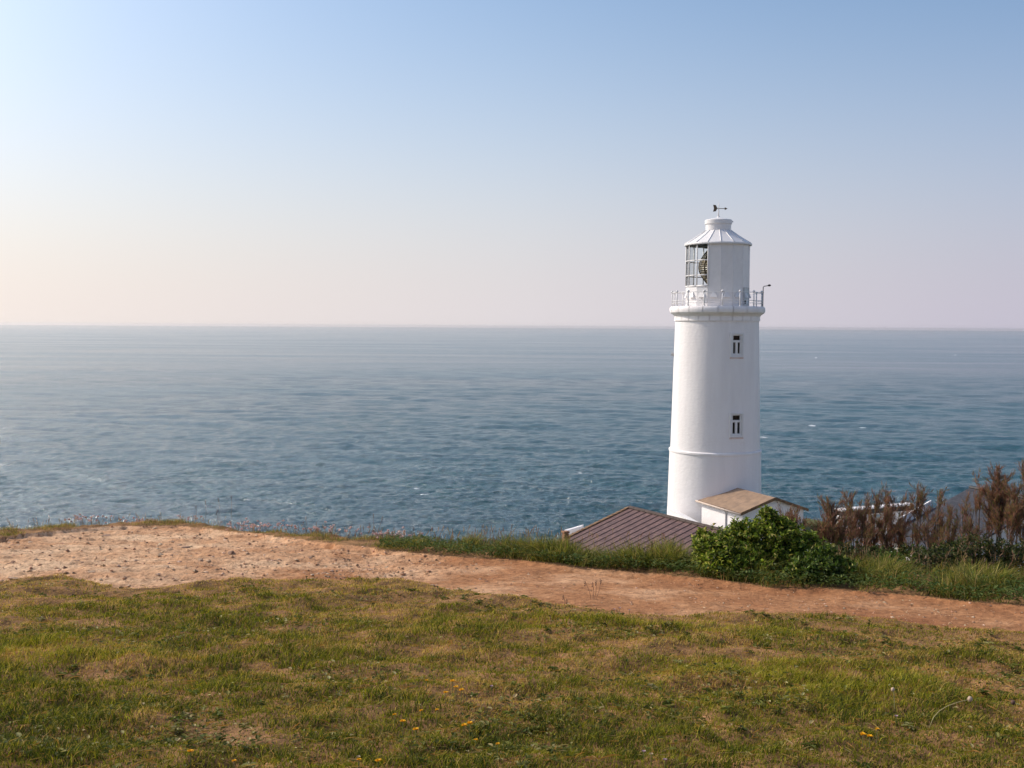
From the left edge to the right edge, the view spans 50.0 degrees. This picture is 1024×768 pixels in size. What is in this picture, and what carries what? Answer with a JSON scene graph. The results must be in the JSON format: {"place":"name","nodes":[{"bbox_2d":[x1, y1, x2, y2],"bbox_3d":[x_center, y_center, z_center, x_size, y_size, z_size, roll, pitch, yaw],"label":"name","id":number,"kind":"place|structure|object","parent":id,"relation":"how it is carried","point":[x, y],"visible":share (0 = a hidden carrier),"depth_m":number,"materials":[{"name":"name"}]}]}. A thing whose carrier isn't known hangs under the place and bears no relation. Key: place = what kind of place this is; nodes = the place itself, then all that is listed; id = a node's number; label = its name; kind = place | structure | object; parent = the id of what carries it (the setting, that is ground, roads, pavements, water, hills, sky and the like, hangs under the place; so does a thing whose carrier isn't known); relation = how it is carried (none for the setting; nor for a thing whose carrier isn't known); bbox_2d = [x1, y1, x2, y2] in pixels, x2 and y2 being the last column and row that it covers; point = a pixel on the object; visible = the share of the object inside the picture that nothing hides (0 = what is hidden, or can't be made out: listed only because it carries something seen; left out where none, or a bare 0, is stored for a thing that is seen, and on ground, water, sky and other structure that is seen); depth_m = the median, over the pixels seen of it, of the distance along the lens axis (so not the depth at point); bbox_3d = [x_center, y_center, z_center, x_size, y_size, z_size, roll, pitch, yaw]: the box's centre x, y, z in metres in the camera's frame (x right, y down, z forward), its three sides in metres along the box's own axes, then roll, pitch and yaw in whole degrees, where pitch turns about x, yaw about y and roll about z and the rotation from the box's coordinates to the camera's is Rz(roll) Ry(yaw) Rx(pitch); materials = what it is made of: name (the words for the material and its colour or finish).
{"place":"outdoors","nodes":[
{"label":"outdoors","id":0,"kind":"place"},
{"bbox_2d":[0,325,1023,543],"bbox_3d":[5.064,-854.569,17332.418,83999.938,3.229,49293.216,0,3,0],"label":"sea","id":1,"kind":"structure","parent":0,"point":[424,430],"depth_m":639.55,"materials":[{"name":"liquid"}]},
{"bbox_2d":[0,518,1023,767],"bbox_3d":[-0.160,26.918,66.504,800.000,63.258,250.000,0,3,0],"label":"ground","id":2,"kind":"structure","parent":0,"point":[94,672],"depth_m":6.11,"materials":[{"name":"green plant"}]},
{"bbox_2d":[64,516,97,526],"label":"sea pink","id":3,"kind":"object","parent":2,"relation":"on","point":[80,520],"depth_m":15.29,"materials":[{"name":"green plant"}]},
{"bbox_2d":[67,513,111,524],"bbox_3d":[-5.956,1.921,15.506,0.588,0.171,0.242,0,3,0],"label":"sea pink","id":4,"kind":"object","parent":2,"relation":"on","point":[102,516],"depth_m":15.55,"materials":[{"name":"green plant"}]},
{"bbox_2d":[187,749,193,767],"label":"dandelion","id":5,"kind":"object","parent":2,"relation":"on","point":[190,750],"visible":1,"depth_m":4.22,"materials":[{"name":"yellow plant"}]},
{"bbox_2d":[227,518,258,530],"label":"sea pink","id":6,"kind":"object","parent":2,"relation":"on","point":[237,523],"depth_m":15.22,"materials":[{"name":"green plant"}]},
{"bbox_2d":[228,522,271,531],"bbox_3d":[-3.487,1.951,14.735,0.593,0.176,0.322,-1,3,-26],"label":"sea pink","id":7,"kind":"object","parent":2,"relation":"on","point":[254,527],"depth_m":14.77,"materials":[{"name":"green plant"}]},
{"bbox_2d":[226,523,275,531],"bbox_3d":[-3.548,1.986,15.015,0.636,0.179,0.372,1,3,13],"label":"sea pink","id":8,"kind":"object","parent":2,"relation":"on","point":[248,527],"depth_m":14.99,"materials":[{"name":"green plant"}]},
{"bbox_2d":[251,519,284,532],"bbox_3d":[-3.237,1.916,14.636,0.477,0.167,0.235,-1,3,-31],"label":"sea pink","id":9,"kind":"object","parent":2,"relation":"on","point":[264,525],"depth_m":14.58,"materials":[{"name":"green plant"}]},
{"bbox_2d":[284,524,315,533],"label":"sea pink","id":10,"kind":"object","parent":2,"relation":"on","point":[296,528],"depth_m":14.24,"materials":[{"name":"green plant"}]},
{"bbox_2d":[294,521,341,535],"bbox_3d":[-2.453,1.875,14.161,0.692,0.177,0.328,0,3,0],"label":"sea pink","id":11,"kind":"object","parent":2,"relation":"on","point":[332,527],"depth_m":14.08,"materials":[{"name":"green plant"}]},
{"bbox_2d":[308,526,358,537],"bbox_3d":[-2.253,1.875,13.832,0.655,0.181,0.201,0,3,-4],"label":"sea pink","id":12,"kind":"object","parent":2,"relation":"on","point":[338,529],"depth_m":13.84,"materials":[{"name":"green plant"}]},
{"bbox_2d":[355,526,401,537],"bbox_3d":[-1.638,1.864,13.454,0.529,0.176,0.383,2,3,23],"label":"sea pink","id":13,"kind":"object","parent":2,"relation":"on","point":[373,533],"depth_m":13.47,"materials":[{"name":"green plant"}]},
{"bbox_2d":[376,526,411,537],"bbox_3d":[-1.480,1.847,13.391,0.441,0.175,0.396,-1,3,-21],"label":"sea pink","id":14,"kind":"object","parent":2,"relation":"on","point":[392,531],"depth_m":13.28,"materials":[{"name":"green plant"}]},
{"bbox_2d":[561,530,569,541],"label":"gate pier","id":15,"kind":"structure","parent":2,"relation":"on","point":[563,535],"depth_m":67.05,"materials":[{"name":"stone"}]},
{"bbox_2d":[566,525,583,534],"bbox_3d":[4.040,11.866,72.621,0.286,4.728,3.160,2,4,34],"label":"store block","id":16,"kind":"structure","parent":2,"relation":"on","point":[575,529],"depth_m":72.45,"materials":[{"name":"white paint"}]},
{"bbox_2d":[558,506,731,554],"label":"cottage","id":17,"kind":"structure","parent":2,"relation":"on","point":[635,522],"depth_m":66.39,"materials":[{"name":"brown tile"}]},
{"bbox_2d":[669,509,696,521],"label":"boundary wall","id":18,"kind":"structure","parent":2,"relation":"on","point":[675,512],"depth_m":89.56,"materials":[{"name":"white paint"}]},
{"bbox_2d":[667,203,770,522],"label":"lighthouse","id":19,"kind":"object","parent":2,"relation":"on","point":[714,448],"visible":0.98,"depth_m":90.66,"materials":[{"name":"white paint"}]},
{"bbox_2d":[729,413,743,438],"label":"window frame","id":20,"kind":"structure","parent":19,"relation":"in","point":[736,420],"depth_m":90.30,"materials":[{"name":"white metal"}]},
{"bbox_2d":[730,333,743,358],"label":"window frame","id":21,"kind":"structure","parent":19,"relation":"in","point":[736,339],"depth_m":90.10,"materials":[{"name":"white metal"}]},
{"bbox_2d":[743,287,748,305],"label":"gallery door","id":22,"kind":"structure","parent":19,"relation":"in","point":[745,302],"depth_m":91.45,"materials":[{"name":"grey paint"}]},
{"bbox_2d":[695,488,808,537],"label":"annex","id":23,"kind":"object","parent":2,"relation":"on","point":[720,510],"visible":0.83,"depth_m":86.73,"materials":[{"name":"white paint"}]},
{"bbox_2d":[690,504,828,579],"bbox_3d":[2.341,1.522,10.349,1.319,0.793,0.934,0,3,0],"label":"evergreen bush","id":24,"kind":"object","parent":2,"relation":"on","point":[783,539],"visible":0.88,"depth_m":10.20,"materials":[{"name":"green plant"}]},
{"bbox_2d":[776,502,811,531],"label":"tamarisk bush","id":25,"kind":"object","parent":2,"relation":"on","point":[791,515],"visible":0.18,"depth_m":12.07,"materials":[{"name":"brown plant"}]},
{"bbox_2d":[779,542,862,583],"bbox_3d":[2.807,1.662,9.896,0.562,0.442,0.740,3,4,41],"label":"bramble bush","id":26,"kind":"object","parent":2,"relation":"on","point":[824,559],"visible":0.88,"depth_m":9.82,"materials":[{"name":"green plant"}]},
{"bbox_2d":[806,494,858,546],"bbox_3d":[3.402,2.245,12.057,0.884,2.118,0.405,-1,3,-25],"label":"tamarisk bush","id":27,"kind":"object","parent":2,"relation":"on","point":[826,529],"visible":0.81,"depth_m":12.02,"materials":[{"name":"brown plant"}]},
{"bbox_2d":[825,538,853,555],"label":"scrub bush","id":28,"kind":"object","parent":2,"relation":"on","point":[837,548],"visible":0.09,"depth_m":11.40,"materials":[{"name":"green plant"}]},
{"bbox_2d":[831,527,859,546],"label":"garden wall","id":29,"kind":"structure","parent":2,"relation":"on","point":[854,538],"depth_m":72.64,"materials":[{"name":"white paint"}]},
{"bbox_2d":[835,541,877,562],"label":"scrub bush","id":30,"kind":"object","parent":2,"relation":"on","point":[849,551],"visible":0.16,"depth_m":11.14,"materials":[{"name":"green plant"}]},
{"bbox_2d":[831,489,882,549],"bbox_3d":[3.806,2.450,12.417,0.773,2.589,0.420,-1,4,-31],"label":"tamarisk bush","id":31,"kind":"object","parent":2,"relation":"on","point":[859,520],"visible":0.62,"depth_m":12.35,"materials":[{"name":"brown plant"}]},
{"bbox_2d":[835,502,912,545],"bbox_3d":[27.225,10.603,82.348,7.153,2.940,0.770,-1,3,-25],"label":"flat roofed building","id":32,"kind":"structure","parent":2,"relation":"on","point":[881,510],"depth_m":82.21,"materials":[{"name":"white paint"}]},
{"bbox_2d":[854,489,899,555],"bbox_3d":[4.222,2.716,12.738,0.568,3.081,0.452,-1,3,-27],"label":"tamarisk bush","id":33,"kind":"object","parent":2,"relation":"on","point":[880,523],"visible":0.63,"depth_m":12.66,"materials":[{"name":"brown plant"}]},
{"bbox_2d":[853,544,905,565],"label":"scrub bush","id":34,"kind":"object","parent":2,"relation":"on","point":[875,549],"visible":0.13,"depth_m":11.35,"materials":[{"name":"green plant"}]},
{"bbox_2d":[891,687,894,713],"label":"seed stalk","id":35,"kind":"object","parent":2,"relation":"on","point":[892,689],"visible":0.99,"depth_m":5.16,"materials":[{"name":"plant"}]},
{"bbox_2d":[877,481,915,551],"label":"tamarisk bush","id":36,"kind":"object","parent":2,"relation":"on","point":[901,520],"visible":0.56,"depth_m":12.89,"materials":[{"name":"brown plant"}]},
{"bbox_2d":[871,550,923,571],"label":"scrub bush","id":37,"kind":"object","parent":2,"relation":"on","point":[891,557],"visible":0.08,"depth_m":10.66,"materials":[{"name":"green plant"}]},
{"bbox_2d":[886,542,937,564],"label":"scrub bush","id":38,"kind":"object","parent":2,"relation":"on","point":[903,551],"visible":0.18,"depth_m":11.15,"materials":[{"name":"green plant"}]},
{"bbox_2d":[898,482,940,549],"bbox_3d":[4.875,2.970,13.184,0.578,3.684,0.383,3,4,43],"label":"tamarisk bush","id":39,"kind":"object","parent":2,"relation":"on","point":[920,497],"visible":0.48,"depth_m":13.08,"materials":[{"name":"brown plant"}]},
{"bbox_2d":[900,547,970,573],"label":"scrub bush","id":40,"kind":"object","parent":2,"relation":"on","point":[936,561],"visible":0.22,"depth_m":10.70,"materials":[{"name":"green plant"}]},
{"bbox_2d":[910,487,961,549],"bbox_3d":[4.894,2.745,12.742,0.553,3.227,0.423,2,4,32],"label":"tamarisk bush","id":41,"kind":"object","parent":2,"relation":"on","point":[939,521],"visible":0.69,"depth_m":12.66,"materials":[{"name":"brown plant"}]},
{"bbox_2d":[929,696,972,727],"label":"seed stalk","id":42,"kind":"object","parent":2,"relation":"on","point":[969,698],"visible":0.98,"depth_m":4.82,"materials":[{"name":"plant"}]},
{"bbox_2d":[881,485,1023,573],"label":"shrub","id":43,"kind":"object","parent":2,"relation":"on","point":[956,500],"visible":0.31,"depth_m":75.26,"materials":[{"name":"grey plant"}]},
{"bbox_2d":[928,491,976,546],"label":"tamarisk bush","id":44,"kind":"object","parent":2,"relation":"on","point":[948,528],"visible":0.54,"depth_m":12.13,"materials":[{"name":"brown plant"}]},
{"bbox_2d":[922,536,982,568],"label":"scrub bush","id":45,"kind":"object","parent":2,"relation":"on","point":[944,548],"visible":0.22,"depth_m":10.95,"materials":[{"name":"green plant"}]},
{"bbox_2d":[956,470,997,559],"bbox_3d":[5.477,2.768,12.981,0.570,3.558,0.564,2,3,29],"label":"tamarisk bush","id":46,"kind":"object","parent":2,"relation":"on","point":[977,530],"visible":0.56,"depth_m":12.96,"materials":[{"name":"brown plant"}]},
{"bbox_2d":[943,531,1023,577],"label":"scrub bush","id":47,"kind":"object","parent":2,"relation":"on","point":[991,547],"visible":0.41,"depth_m":10.66,"materials":[{"name":"green plant"}]},
{"bbox_2d":[974,461,1023,565],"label":"tamarisk bush","id":48,"kind":"object","parent":2,"relation":"on","point":[1001,497],"visible":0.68,"depth_m":12.75,"materials":[{"name":"brown plant"}]},
{"bbox_2d":[991,458,1023,565],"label":"tamarisk bush","id":49,"kind":"object","parent":2,"relation":"on","point":[1013,511],"visible":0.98,"depth_m":12.36,"materials":[{"name":"brown plant"}]},
{"bbox_2d":[996,537,1023,579],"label":"scrub bush","id":50,"kind":"object","parent":2,"relation":"on","point":[1016,545],"visible":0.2,"depth_m":10.82,"materials":[{"name":"green plant"}]},
{"bbox_2d":[0,525,1023,631],"bbox_3d":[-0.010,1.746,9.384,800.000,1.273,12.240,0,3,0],"label":"dirt path","id":51,"kind":"structure","parent":0,"point":[675,594],"depth_m":10.47,"materials":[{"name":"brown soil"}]},
{"bbox_2d":[584,579,601,598],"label":"wild stalk","id":52,"kind":"object","parent":51,"relation":"on","point":[593,588],"visible":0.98,"depth_m":8.95,"materials":[{"name":"brown plant"}]},
{"bbox_2d":[0,513,1023,604],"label":"verge grass","id":53,"kind":"structure","parent":0,"point":[970,581],"depth_m":10.61,"materials":[{"name":"green plant"}]},
{"bbox_2d":[0,0,1023,330],"label":"sky","id":54,"kind":"structure","parent":0,"point":[293,163],"materials":[{"name":"blue"}]}
]}

